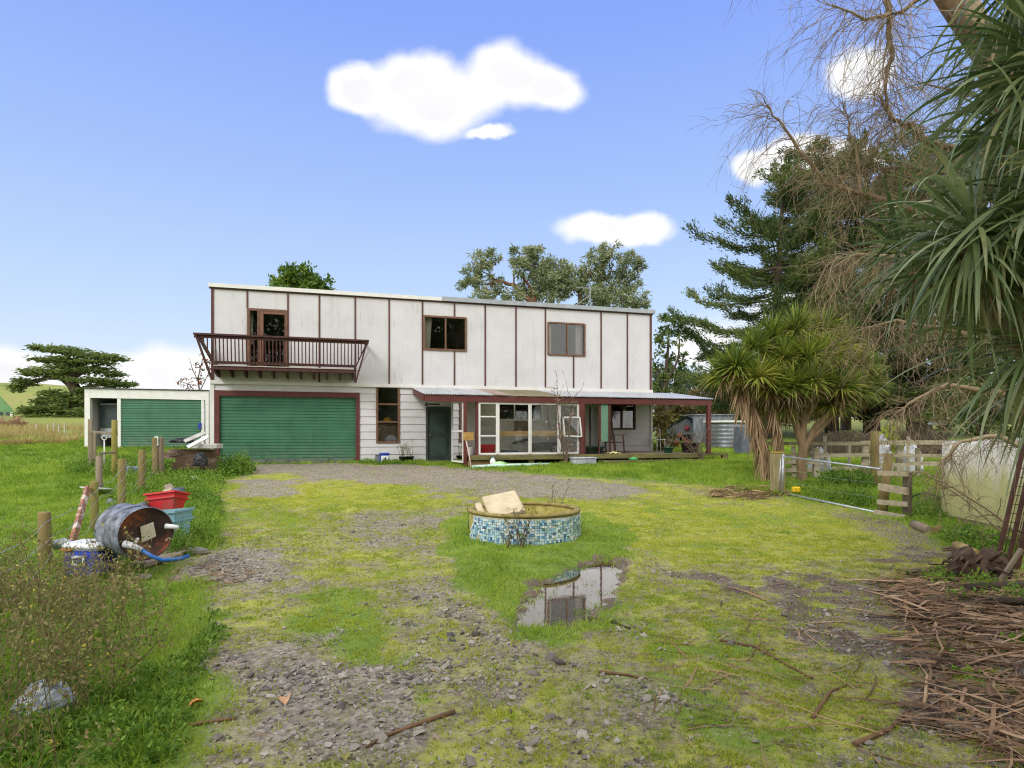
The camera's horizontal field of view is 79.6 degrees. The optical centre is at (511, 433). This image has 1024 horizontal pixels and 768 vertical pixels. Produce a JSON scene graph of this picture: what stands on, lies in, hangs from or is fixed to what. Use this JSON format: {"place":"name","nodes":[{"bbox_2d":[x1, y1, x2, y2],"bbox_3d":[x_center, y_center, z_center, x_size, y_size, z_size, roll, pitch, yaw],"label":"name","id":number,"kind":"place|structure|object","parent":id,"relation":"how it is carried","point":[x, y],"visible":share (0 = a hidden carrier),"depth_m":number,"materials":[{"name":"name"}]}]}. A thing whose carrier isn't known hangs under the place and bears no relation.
{"place":"outdoors","nodes":[
{"label":"outdoors","id":0,"kind":"place"},
{"bbox_2d":[0,421,83,444],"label":"tan grass","id":1,"kind":"structure","parent":0,"point":[13,431],"depth_m":30.33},
{"bbox_2d":[0,0,1015,417],"label":"sky","id":2,"kind":"structure","parent":0,"point":[153,153],"materials":[{"name":"blue"}]},
{"bbox_2d":[0,383,1023,767],"bbox_3d":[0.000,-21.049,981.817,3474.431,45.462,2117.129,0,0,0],"label":"ground","id":3,"kind":"structure","parent":0,"point":[342,473],"depth_m":4.94,"materials":[{"name":"plant"}]},
{"bbox_2d":[0,396,13,415],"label":"barn","id":4,"kind":"structure","parent":3,"relation":"on","point":[6,409],"depth_m":76.91,"materials":[{"name":"green metal"}]},
{"bbox_2d":[0,413,28,425],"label":"dry hedge","id":5,"kind":"object","parent":3,"relation":"on","point":[17,421],"visible":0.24,"depth_m":43.54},
{"bbox_2d":[10,679,77,720],"bbox_3d":[-2.692,1.505,3.529,0.336,0.178,0.292,0,0,0],"label":"plastic bag","id":6,"kind":"object","parent":3,"relation":"on","point":[40,696],"visible":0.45,"depth_m":3.47,"materials":[{"name":"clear plastic"}]},
{"bbox_2d":[4,342,138,417],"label":"macrocarpa tree","id":7,"kind":"object","parent":3,"relation":"on","point":[70,403],"visible":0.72,"depth_m":59.37,"materials":[{"name":"green plant"}]},
{"bbox_2d":[63,485,90,563],"bbox_3d":[-6.062,1.256,8.575,0.082,0.875,3.095,0,0,-30],"label":"batten","id":8,"kind":"object","parent":3,"relation":"on","point":[84,498],"visible":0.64,"depth_m":8.86,"materials":[{"name":"paint"}]},
{"bbox_2d":[0,438,158,603],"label":"wire fence","id":9,"kind":"object","parent":3,"relation":"on","point":[44,523],"visible":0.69,"depth_m":9.97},
{"bbox_2d":[60,539,116,577],"bbox_3d":[-4.765,1.404,6.943,0.470,0.385,0.355,0,0,8],"label":"cool box","id":10,"kind":"object","parent":3,"relation":"on","point":[79,544],"visible":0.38,"depth_m":6.81,"materials":[{"name":"blue plastic"}]},
{"bbox_2d":[88,419,92,464],"bbox_3d":[-13.043,0.375,19.000,0.110,1.661,0.110,0,0,-26],"label":"fence post","id":11,"kind":"object","parent":3,"relation":"on","point":[90,438],"visible":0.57,"depth_m":18.96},
{"bbox_2d":[93,433,96,463],"bbox_3d":[-13.254,0.521,19.500,0.100,1.246,0.100,0,0,-25],"label":"fence post","id":12,"kind":"object","parent":3,"relation":"on","point":[94,444],"visible":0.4,"depth_m":19.46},
{"bbox_2d":[0,511,194,767],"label":"weed","id":13,"kind":"object","parent":3,"relation":"on","point":[61,637],"depth_m":4.13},
{"bbox_2d":[95,456,102,490],"bbox_3d":[-9.944,1.030,14.800,0.157,1.011,0.157,0,0,-20],"label":"stump post","id":14,"kind":"object","parent":3,"relation":"on","point":[99,468],"visible":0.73,"depth_m":14.75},
{"bbox_2d":[111,420,117,474],"bbox_3d":[-11.126,0.478,17.200,0.157,1.744,0.157,0,0,-12],"label":"fence post","id":15,"kind":"object","parent":3,"relation":"on","point":[114,437],"visible":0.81,"depth_m":17.15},
{"bbox_2d":[94,503,178,560],"bbox_3d":[-4.196,1.097,6.898,0.793,0.590,0.609,0,0,37],"label":"oil drum","id":16,"kind":"object","parent":3,"relation":"on","point":[138,520],"visible":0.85,"depth_m":6.77,"materials":[{"name":"paint"}]},
{"bbox_2d":[141,549,189,561],"bbox_3d":[-3.764,1.311,6.684,0.468,0.164,0.105,0,0,-34],"label":"hose","id":17,"kind":"object","parent":16,"relation":"attached to","point":[150,555],"visible":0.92,"depth_m":6.63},
{"bbox_2d":[83,387,209,447],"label":"shed","id":18,"kind":"structure","parent":3,"relation":"on","point":[143,417],"depth_m":23.56,"materials":[{"name":"white paint"}]},
{"bbox_2d":[100,403,116,437],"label":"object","id":19,"kind":"structure","parent":18,"relation":"in","point":[101,429],"depth_m":24.05,"materials":[{"name":"grey metal"}]},
{"bbox_2d":[121,399,200,447],"bbox_3d":[-13.439,-0.260,23.584,3.084,2.148,0.051,0,0,0],"label":"roller door","id":20,"kind":"structure","parent":18,"relation":"in","point":[142,420],"depth_m":23.56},
{"bbox_2d":[132,553,168,567],"bbox_3d":[-4.364,1.543,7.527,0.200,0.057,0.703,0,0,5],"label":"plank","id":21,"kind":"object","parent":3,"relation":"on","point":[150,562],"visible":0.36,"depth_m":7.30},
{"bbox_2d":[154,436,163,476],"bbox_3d":[-9.600,0.703,16.675,0.220,1.271,0.210,0,0,0],"label":"gate post","id":22,"kind":"object","parent":3,"relation":"on","point":[160,444],"visible":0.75,"depth_m":16.63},
{"bbox_2d":[158,547,191,562],"bbox_3d":[-4.283,1.534,7.795,0.140,0.050,0.753,0,0,-5],"label":"plank","id":23,"kind":"object","parent":3,"relation":"on","point":[177,554],"visible":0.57,"depth_m":7.79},
{"bbox_2d":[163,507,194,537],"bbox_3d":[-4.819,1.270,8.602,0.560,0.400,0.440,-5,-1,8],"label":"fish crate","id":24,"kind":"object","parent":3,"relation":"on","point":[175,515],"visible":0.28,"depth_m":8.57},
{"bbox_2d":[143,490,190,509],"bbox_3d":[-5.067,1.003,9.029,0.480,0.270,0.380,-7,-12,4],"label":"fish crate","id":25,"kind":"object","parent":24,"relation":"on","point":[170,499],"visible":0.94,"depth_m":8.89,"materials":[{"name":"red plastic"}]},
{"bbox_2d":[171,462,194,469],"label":"beam","id":26,"kind":"structure","parent":3,"relation":"on","point":[178,465],"depth_m":17.24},
{"bbox_2d":[175,455,193,462],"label":"beam","id":27,"kind":"structure","parent":26,"relation":"on","point":[184,458],"depth_m":17.33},
{"bbox_2d":[164,450,182,458],"bbox_3d":[-9.637,0.565,17.406,0.789,0.248,0.428,0,0,0],"label":"sack","id":28,"kind":"object","parent":27,"relation":"on","point":[170,454],"visible":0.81,"depth_m":17.27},
{"bbox_2d":[170,449,216,457],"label":"beam","id":29,"kind":"structure","parent":27,"relation":"on","point":[210,453],"depth_m":17.59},
{"bbox_2d":[186,435,208,448],"bbox_3d":[-8.794,0.222,17.200,0.101,0.396,0.597,0,0,43],"label":"board","id":30,"kind":"object","parent":29,"relation":"on","point":[196,442],"visible":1,"depth_m":17.17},
{"bbox_2d":[192,444,222,448],"bbox_3d":[-8.677,0.349,17.500,0.720,0.140,0.400,0,0,0],"label":"tray","id":31,"kind":"object","parent":29,"relation":"on","point":[208,446],"visible":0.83,"depth_m":17.30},
{"bbox_2d":[168,438,193,442],"bbox_3d":[-9.352,0.178,17.404,0.678,0.151,0.488,0,0,0],"label":"rubbish bag","id":32,"kind":"object","parent":31,"relation":"on","point":[177,440],"visible":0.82,"depth_m":17.24,"materials":[{"name":"black plastic"}]},
{"bbox_2d":[183,431,205,442],"bbox_3d":[-8.987,0.089,17.400,0.100,0.352,0.593,0,0,43],"label":"board","id":33,"kind":"object","parent":32,"relation":"on","point":[198,435],"visible":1,"depth_m":17.38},
{"bbox_2d":[175,354,210,389],"bbox_3d":[-14.932,-1.624,29.092,1.927,4.585,1.075,0,0,-11],"label":"autumn shrub","id":34,"kind":"object","parent":3,"relation":"on","point":[198,378],"visible":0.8,"depth_m":28.99,"materials":[{"name":"brown plant"}]},
{"bbox_2d":[186,547,208,555],"bbox_3d":[-4.211,1.572,8.180,0.378,0.141,0.236,0,0,0],"label":"rock","id":35,"kind":"object","parent":3,"relation":"on","point":[200,550],"visible":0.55,"depth_m":8.10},
{"bbox_2d":[191,452,207,465],"bbox_3d":[-8.579,0.674,16.901,0.412,0.402,0.384,0,0,0],"label":"rubbish bag","id":36,"kind":"object","parent":3,"relation":"on","point":[200,458],"visible":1,"depth_m":16.79,"materials":[{"name":"black plastic"}]},
{"bbox_2d":[266,260,335,289],"bbox_3d":[-13.848,-6.072,40.049,4.796,10.649,3.968,0,0,0],"label":"round tree","id":37,"kind":"object","parent":3,"relation":"on","point":[302,276],"visible":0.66,"depth_m":39.55,"materials":[{"name":"green plant"}]},
{"bbox_2d":[193,283,727,466],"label":"house","id":38,"kind":"structure","parent":3,"relation":"on","point":[298,375],"depth_m":21.51,"materials":[{"name":"white paint"}]},
{"bbox_2d":[247,308,287,371],"bbox_3d":[-8.125,-3.115,20.417,1.255,2.066,0.092,0,0,-16],"label":"balcony door","id":39,"kind":"structure","parent":38,"relation":"in","point":[260,312],"depth_m":20.32,"materials":[{"name":"brown wood"}]},
{"bbox_2d":[220,396,355,459],"bbox_3d":[-7.499,-0.204,20.735,4.318,2.088,0.051,0,0,-16],"label":"garage door","id":40,"kind":"structure","parent":38,"relation":"in","point":[263,427],"depth_m":20.70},
{"bbox_2d":[376,387,399,442],"bbox_3d":[-4.357,-0.674,21.572,0.816,1.998,0.080,0,0,-16],"label":"tall window","id":41,"kind":"structure","parent":38,"relation":"in","point":[377,403],"depth_m":21.53,"materials":[{"name":"brown wood"}]},
{"bbox_2d":[428,409,448,459],"bbox_3d":[-2.649,0.012,22.101,0.780,1.836,0.100,0,0,-16],"label":"front door","id":42,"kind":"structure","parent":38,"relation":"in","point":[438,419],"depth_m":22.09,"materials":[{"name":"wood"}]},
{"bbox_2d":[423,315,466,351],"bbox_3d":[-2.409,-3.610,22.088,1.580,1.242,0.080,0,0,-16],"label":"window","id":43,"kind":"structure","parent":38,"relation":"in","point":[432,316],"depth_m":22.06,"materials":[{"name":"brown wood"}]},
{"bbox_2d":[480,444,495,452],"bbox_3d":[-0.840,0.512,20.159,0.620,0.330,0.440,0,0,-16],"label":"crate","id":44,"kind":"object","parent":38,"relation":"on","point":[487,448],"visible":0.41,"depth_m":20.00,"materials":[{"name":"red plastic"}]},
{"bbox_2d":[499,404,542,420],"bbox_3d":[0.311,-0.872,22.932,1.794,0.761,0.080,0,0,-16],"label":"kitchen window","id":45,"kind":"structure","parent":38,"relation":"in","point":[513,419],"depth_m":22.89,"materials":[{"name":"white paint"}]},
{"bbox_2d":[513,436,532,451],"bbox_3d":[0.400,0.367,22.604,0.680,0.620,0.400,0,0,-16],"label":"cardboard carton","id":46,"kind":"object","parent":38,"relation":"on","point":[519,447],"visible":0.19,"depth_m":22.39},
{"bbox_2d":[547,322,585,356],"bbox_3d":[2.075,-3.603,23.394,1.534,1.266,0.080,0,0,-16],"label":"window","id":47,"kind":"structure","parent":38,"relation":"in","point":[584,325],"depth_m":23.38,"materials":[{"name":"brown wood"}]},
{"bbox_2d":[602,422,628,452],"bbox_3d":[3.593,0.126,21.548,0.859,1.105,0.530,0,0,-30],"label":"rocking chair","id":48,"kind":"object","parent":38,"relation":"on","point":[613,438],"visible":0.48,"depth_m":21.39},
{"bbox_2d":[611,404,635,429],"bbox_3d":[4.340,-0.678,24.099,1.097,1.025,0.090,0,0,-16],"label":"side window","id":49,"kind":"structure","parent":38,"relation":"in","point":[621,405],"depth_m":24.12,"materials":[{"name":"brown wood"}]},
{"bbox_2d":[680,442,699,452],"bbox_3d":[6.486,0.497,22.397,0.700,0.360,0.700,0,0,0],"label":"planter","id":50,"kind":"object","parent":38,"relation":"on","point":[684,448],"visible":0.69,"depth_m":22.17,"materials":[{"name":"black plastic"}]},
{"bbox_2d":[0,463,920,767],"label":"tall grass","id":51,"kind":"structure","parent":3,"relation":"on","point":[694,471],"depth_m":6.44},
{"bbox_2d":[52,538,72,549],"bbox_3d":[-5.333,1.307,7.300,0.213,0.144,0.124,0,0,0],"label":"bottle","id":52,"kind":"object","parent":51,"relation":"in","point":[56,546],"visible":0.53,"depth_m":7.25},
{"bbox_2d":[490,511,519,547],"bbox_3d":[-0.090,1.285,8.376,0.420,0.521,0.282,0,0,43],"label":"rose bush","id":53,"kind":"object","parent":3,"relation":"on","point":[510,537],"visible":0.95,"depth_m":8.37,"materials":[{"name":"brown plant"}]},
{"bbox_2d":[472,463,547,467],"bbox_3d":[-0.023,0.997,19.346,2.487,0.144,0.100,0,0,-13],"label":"drain pipe","id":54,"kind":"object","parent":3,"relation":"on","point":[513,464],"visible":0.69,"depth_m":19.28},
{"bbox_2d":[0,433,1023,767],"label":"grass","id":55,"kind":"structure","parent":3,"relation":"on","point":[62,451],"depth_m":8.45,"materials":[{"name":"plant"}]},
{"bbox_2d":[0,450,1023,767],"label":"weed clumps","id":56,"kind":"object","parent":3,"relation":"on","point":[236,466],"visible":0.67,"depth_m":4.43,"materials":[{"name":"plant"}]},
{"bbox_2d":[454,242,569,303],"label":"gum tree","id":57,"kind":"object","parent":3,"relation":"on","point":[543,268],"visible":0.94,"depth_m":41.70,"materials":[{"name":"green plant"}]},
{"bbox_2d":[511,502,533,546],"bbox_3d":[0.144,1.245,8.327,0.319,0.605,0.327,0,0,0],"label":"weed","id":58,"kind":"object","parent":3,"relation":"on","point":[520,534],"visible":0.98,"depth_m":8.31,"materials":[{"name":"brown plant"}]},
{"bbox_2d":[468,502,580,544],"bbox_3d":[0.185,1.431,9.350,1.711,0.621,1.711,0,0,0],"label":"fountain","id":59,"kind":"object","parent":3,"relation":"on","point":[549,522],"visible":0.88,"depth_m":8.65,"materials":[{"name":"tile"}]},
{"bbox_2d":[475,490,525,513],"bbox_3d":[-0.149,1.273,9.237,0.776,0.810,0.724,0,0,-12],"label":"block","id":60,"kind":"object","parent":59,"relation":"in","point":[499,503],"visible":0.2,"depth_m":9.15,"materials":[{"name":"beige stone"}]},
{"bbox_2d":[539,371,587,462],"bbox_3d":[1.394,-0.534,20.172,1.714,3.089,1.754,0,0,-27],"label":"bare shrub","id":61,"kind":"object","parent":3,"relation":"on","point":[565,457],"visible":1,"depth_m":19.97,"materials":[{"name":"brown plant"}]},
{"bbox_2d":[510,557,624,627],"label":"puddle","id":62,"kind":"object","parent":3,"relation":"on","point":[565,597],"visible":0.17,"depth_m":6.25,"materials":[{"name":"grey liquid"}]},
{"bbox_2d":[126,483,1023,767],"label":"moss","id":63,"kind":"object","parent":3,"relation":"on","point":[732,543],"visible":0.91,"depth_m":5.72,"materials":[{"name":"plant"}]},
{"bbox_2d":[569,457,596,464],"bbox_3d":[2.329,0.882,20.145,0.840,0.250,0.440,0,0,-16],"label":"storage tub","id":64,"kind":"object","parent":3,"relation":"on","point":[581,460],"visible":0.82,"depth_m":19.95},
{"bbox_2d":[162,467,1023,767],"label":"leaf litter","id":65,"kind":"object","parent":3,"relation":"on","point":[994,731],"visible":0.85,"depth_m":4.39,"materials":[{"name":"plant"}]},
{"bbox_2d":[543,239,651,308],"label":"gum tree","id":66,"kind":"object","parent":3,"relation":"on","point":[600,293],"visible":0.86,"depth_m":42.60,"materials":[{"name":"green plant"}]},
{"bbox_2d":[599,670,647,678],"bbox_3d":[0.736,1.590,4.062,0.322,0.026,0.037,0,0,18],"label":"stick","id":67,"kind":"object","parent":3,"relation":"on","point":[617,673],"visible":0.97,"depth_m":4.07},
{"bbox_2d":[653,405,678,450],"bbox_3d":[6.618,-0.101,27.140,1.255,2.284,1.341,0,0,-12],"label":"bush","id":68,"kind":"object","parent":3,"relation":"on","point":[658,418],"visible":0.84,"depth_m":26.91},
{"bbox_2d":[652,313,690,426],"bbox_3d":[8.585,-2.984,34.170,2.404,7.545,2.154,0,0,42],"label":"broadleaf tree","id":69,"kind":"object","parent":3,"relation":"on","point":[665,376],"visible":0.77,"depth_m":33.94,"materials":[{"name":"green plant"}]},
{"bbox_2d":[652,389,691,424],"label":"bush","id":70,"kind":"object","parent":3,"relation":"on","point":[676,411],"visible":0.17,"depth_m":51.21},
{"bbox_2d":[661,416,692,441],"bbox_3d":[9.960,-0.258,34.148,3.200,1.424,3.000,0,0,28],"label":"kennel","id":71,"kind":"object","parent":3,"relation":"on","point":[686,422],"visible":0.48,"depth_m":33.11,"materials":[{"name":"wood"}]},
{"bbox_2d":[676,413,719,459],"bbox_3d":[6.698,0.072,21.674,2.063,2.220,2.051,0,0,0],"label":"bare shrub","id":72,"kind":"object","parent":3,"relation":"on","point":[700,448],"visible":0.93,"depth_m":21.79,"materials":[{"name":"brown plant"}]},
{"bbox_2d":[680,386,730,416],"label":"bush","id":73,"kind":"object","parent":3,"relation":"on","point":[688,409],"visible":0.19,"depth_m":49.90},
{"bbox_2d":[683,414,734,442],"bbox_3d":[10.521,-0.224,32.650,2.400,1.610,1.700,0,0,0],"label":"lean to","id":74,"kind":"object","parent":3,"relation":"on","point":[714,417],"visible":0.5,"depth_m":31.90,"materials":[{"name":"grey metal"}]},
{"bbox_2d":[703,420,744,447],"bbox_3d":[10.233,-0.003,29.500,2.040,1.280,2.025,0,0,0],"label":"old tank","id":75,"kind":"object","parent":3,"relation":"on","point":[724,434],"visible":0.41,"depth_m":28.64,"materials":[{"name":"grey metal"}]},
{"bbox_2d":[734,426,750,453],"bbox_3d":[9.562,0.263,25.500,0.500,1.150,0.500,0,0,-23],"label":"bin","id":76,"kind":"object","parent":3,"relation":"on","point":[743,447],"visible":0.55,"depth_m":25.30,"materials":[{"name":"metal"}]},
{"bbox_2d":[720,639,813,678],"bbox_3d":[1.842,1.593,4.402,0.152,0.029,0.828,0,0,-26],"label":"stick","id":77,"kind":"object","parent":3,"relation":"on","point":[758,648],"visible":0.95,"depth_m":4.47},
{"bbox_2d":[656,152,884,437],"bbox_3d":[15.336,-8.091,36.876,12.737,16.719,12.302,0,0,0],"label":"conifer","id":78,"kind":"object","parent":3,"relation":"on","point":[767,226],"visible":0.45,"depth_m":36.20,"materials":[{"name":"green plant"}]},
{"bbox_2d":[770,452,785,492],"bbox_3d":[6.311,0.988,14.600,0.290,1.125,0.250,0,0,0],"label":"gate post","id":79,"kind":"object","parent":3,"relation":"on","point":[775,457],"visible":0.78,"depth_m":14.48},
{"bbox_2d":[690,299,897,481],"bbox_3d":[7.883,-1.038,16.523,6.054,5.327,2.780,0,0,-9],"label":"cabbage tree","id":80,"kind":"object","parent":3,"relation":"on","point":[787,393],"visible":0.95,"depth_m":16.29,"materials":[{"name":"green plant"}]},
{"bbox_2d":[807,447,831,471],"bbox_3d":[9.119,0.741,18.206,0.661,0.778,0.513,0,0,0],"label":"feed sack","id":81,"kind":"object","parent":3,"relation":"on","point":[821,463],"visible":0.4,"depth_m":18.03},
{"bbox_2d":[823,436,826,473],"bbox_3d":[9.067,0.681,17.800,0.070,1.251,0.070,0,0,-3],"label":"stake","id":82,"kind":"object","parent":3,"relation":"on","point":[824,451],"visible":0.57,"depth_m":17.77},
{"bbox_2d":[778,454,880,512],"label":"field gate","id":83,"kind":"structure","parent":3,"relation":"on","point":[814,499],"depth_m":13.43,"materials":[{"name":"metal"}]},
{"bbox_2d":[811,684,847,718],"bbox_3d":[1.889,1.592,3.688,0.065,0.026,0.636,0,0,44],"label":"stick","id":84,"kind":"object","parent":3,"relation":"on","point":[822,702],"visible":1,"depth_m":3.65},
{"bbox_2d":[726,133,939,432],"bbox_3d":[19.753,-9.330,38.747,11.553,18.986,11.872,0,0,0],"label":"conifer","id":85,"kind":"object","parent":3,"relation":"on","point":[792,156],"visible":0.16,"depth_m":37.20,"materials":[{"name":"green plant"}]},
{"bbox_2d":[652,362,1020,417],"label":"forest","id":86,"kind":"object","parent":3,"relation":"on","point":[655,380],"visible":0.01,"depth_m":201.58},
{"bbox_2d":[839,415,850,429],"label":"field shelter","id":87,"kind":"object","parent":3,"relation":"on","point":[845,425],"visible":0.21,"depth_m":45.73,"materials":[{"name":"green paint"}]},
{"bbox_2d":[689,0,1023,547],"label":"willow tree","id":88,"kind":"object","parent":3,"relation":"on","point":[944,6],"visible":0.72,"depth_m":9.16,"materials":[{"name":"brown plant"}]},
{"bbox_2d":[768,440,944,477],"bbox_3d":[9.685,0.816,16.990,4.863,1.302,0.639,0,0,5],"label":"rail fence","id":89,"kind":"object","parent":3,"relation":"on","point":[817,455],"visible":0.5,"depth_m":16.99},
{"bbox_2d":[870,431,879,486],"bbox_3d":[8.977,0.722,15.200,0.209,1.570,0.209,0,0,-24],"label":"gate post","id":90,"kind":"object","parent":3,"relation":"on","point":[875,460],"visible":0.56,"depth_m":15.12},
{"bbox_2d":[806,430,949,453],"bbox_3d":[14.290,0.398,24.217,5.444,1.108,0.087,0,0,8],"label":"picket fence","id":91,"kind":"object","parent":3,"relation":"on","point":[832,436],"visible":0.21,"depth_m":24.31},
{"bbox_2d":[783,122,976,433],"bbox_3d":[23.212,-9.809,39.678,12.001,19.822,11.777,0,0,-43],"label":"conifer","id":92,"kind":"object","parent":3,"relation":"on","point":[910,393],"visible":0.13,"depth_m":37.22,"materials":[{"name":"brown plant"}]},
{"bbox_2d":[852,708,909,746],"bbox_3d":[2.037,1.594,3.341,0.674,0.029,0.055,0,0,-36],"label":"stick","id":93,"kind":"object","parent":3,"relation":"on","point":[862,740],"visible":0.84,"depth_m":3.25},
{"bbox_2d":[869,423,903,457],"bbox_3d":[12.757,0.323,20.972,1.130,1.438,1.339,0,0,-45],"label":"bush","id":94,"kind":"object","parent":3,"relation":"on","point":[892,433],"visible":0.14,"depth_m":20.87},
{"bbox_2d":[874,453,912,517],"bbox_3d":[7.174,1.052,11.643,0.532,1.359,0.871,0,0,0],"label":"hurdle","id":95,"kind":"object","parent":3,"relation":"on","point":[883,500],"visible":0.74,"depth_m":11.52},
{"bbox_2d":[909,520,931,533],"bbox_3d":[6.674,1.521,10.025,0.154,0.160,0.567,0,0,13],"label":"log","id":96,"kind":"object","parent":3,"relation":"on","point":[920,526],"visible":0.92,"depth_m":9.94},
{"bbox_2d":[821,0,1023,513],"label":"cabbage tree","id":97,"kind":"object","parent":3,"relation":"on","point":[976,265],"visible":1,"depth_m":3.87,"materials":[{"name":"green plant"}]},
{"bbox_2d":[838,121,1006,432],"bbox_3d":[25.168,-9.364,37.957,10.773,19.152,11.023,0,0,23],"label":"conifer","id":98,"kind":"object","parent":3,"relation":"on","point":[898,380],"visible":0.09,"depth_m":36.94,"materials":[{"name":"green plant"}]},
{"bbox_2d":[893,125,1022,434],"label":"conifer","id":99,"kind":"object","parent":3,"relation":"on","point":[979,426],"visible":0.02,"depth_m":39.50,"materials":[{"name":"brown plant"}]},
{"bbox_2d":[951,541,979,554],"bbox_3d":[5.648,1.436,7.650,0.113,0.124,0.517,0,0,14],"label":"log","id":100,"kind":"object","parent":3,"relation":"on","point":[957,544],"visible":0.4,"depth_m":7.72,"materials":[{"name":"brown wood"}]},
{"bbox_2d":[920,375,1023,437],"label":"bush","id":101,"kind":"object","parent":3,"relation":"on","point":[966,425],"visible":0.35,"depth_m":29.83,"materials":[{"name":"brown plant"}]},
{"bbox_2d":[938,545,1014,580],"bbox_3d":[5.160,1.511,6.824,0.845,0.534,0.769,0,0,24],"label":"stump","id":102,"kind":"object","parent":3,"relation":"on","point":[966,558],"visible":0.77,"depth_m":6.73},
{"bbox_2d":[941,438,1023,532],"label":"water tank","id":103,"kind":"object","parent":3,"relation":"on","point":[993,486],"visible":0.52,"depth_m":10.28,"materials":[{"name":"white paint"}]},
{"bbox_2d":[963,581,1023,592],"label":"log","id":104,"kind":"object","parent":3,"relation":"on","point":[998,584],"visible":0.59,"depth_m":6.14,"materials":[{"name":"brown wood"}]},
{"bbox_2d":[984,597,1023,604],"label":"log","id":105,"kind":"object","parent":3,"relation":"on","point":[1018,600],"visible":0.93,"depth_m":5.66,"materials":[{"name":"brown wood"}]},
{"bbox_2d":[997,443,1023,569],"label":"rusty lattice","id":106,"kind":"object","parent":3,"relation":"on","point":[1010,549],"visible":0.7,"depth_m":7.03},
{"bbox_2d":[999,548,1023,579],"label":"branch","id":107,"kind":"object","parent":3,"relation":"on","point":[1013,560],"visible":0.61,"depth_m":6.57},
{"bbox_2d":[517,441,556,451],"bbox_3d":[0.954,0.463,21.359,1.467,0.439,0.660,0,0,-16],"label":"wheelbarrow","id":108,"kind":"object","parent":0,"point":[538,446],"visible":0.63,"depth_m":21.12,"materials":[{"name":"black metal"}]},
{"bbox_2d":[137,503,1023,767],"bbox_3d":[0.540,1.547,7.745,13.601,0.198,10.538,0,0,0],"label":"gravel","id":109,"kind":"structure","parent":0,"point":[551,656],"depth_m":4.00,"materials":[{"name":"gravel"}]},
{"bbox_2d":[165,717,236,730],"bbox_3d":[-1.725,1.597,3.387,0.382,0.027,0.026,0,0,-19],"label":"stick","id":110,"kind":"object","parent":109,"relation":"on","point":[213,721],"visible":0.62,"depth_m":3.39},
{"bbox_2d":[365,709,455,747],"bbox_3d":[-0.547,1.597,3.345,0.580,0.032,0.044,0,0,-44],"label":"stick","id":111,"kind":"object","parent":109,"relation":"on","point":[436,717],"visible":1,"depth_m":3.37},
{"bbox_2d":[586,446,604,453],"bbox_3d":[2.792,0.552,21.269,0.880,0.250,0.880,0,0,0],"label":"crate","id":112,"kind":"object","parent":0,"point":[591,449],"visible":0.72,"depth_m":20.94,"materials":[{"name":"teal plastic"}]},
{"bbox_2d":[869,434,892,470],"bbox_3d":[10.937,0.561,18.197,0.716,1.140,0.509,0,0,0],"label":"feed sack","id":113,"kind":"object","parent":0,"point":[881,447],"visible":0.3,"depth_m":18.00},
{"bbox_2d":[903,445,923,472],"bbox_3d":[11.829,0.632,18.193,0.616,1.010,0.488,0,0,23],"label":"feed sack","id":114,"kind":"object","parent":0,"point":[912,448],"visible":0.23,"depth_m":18.03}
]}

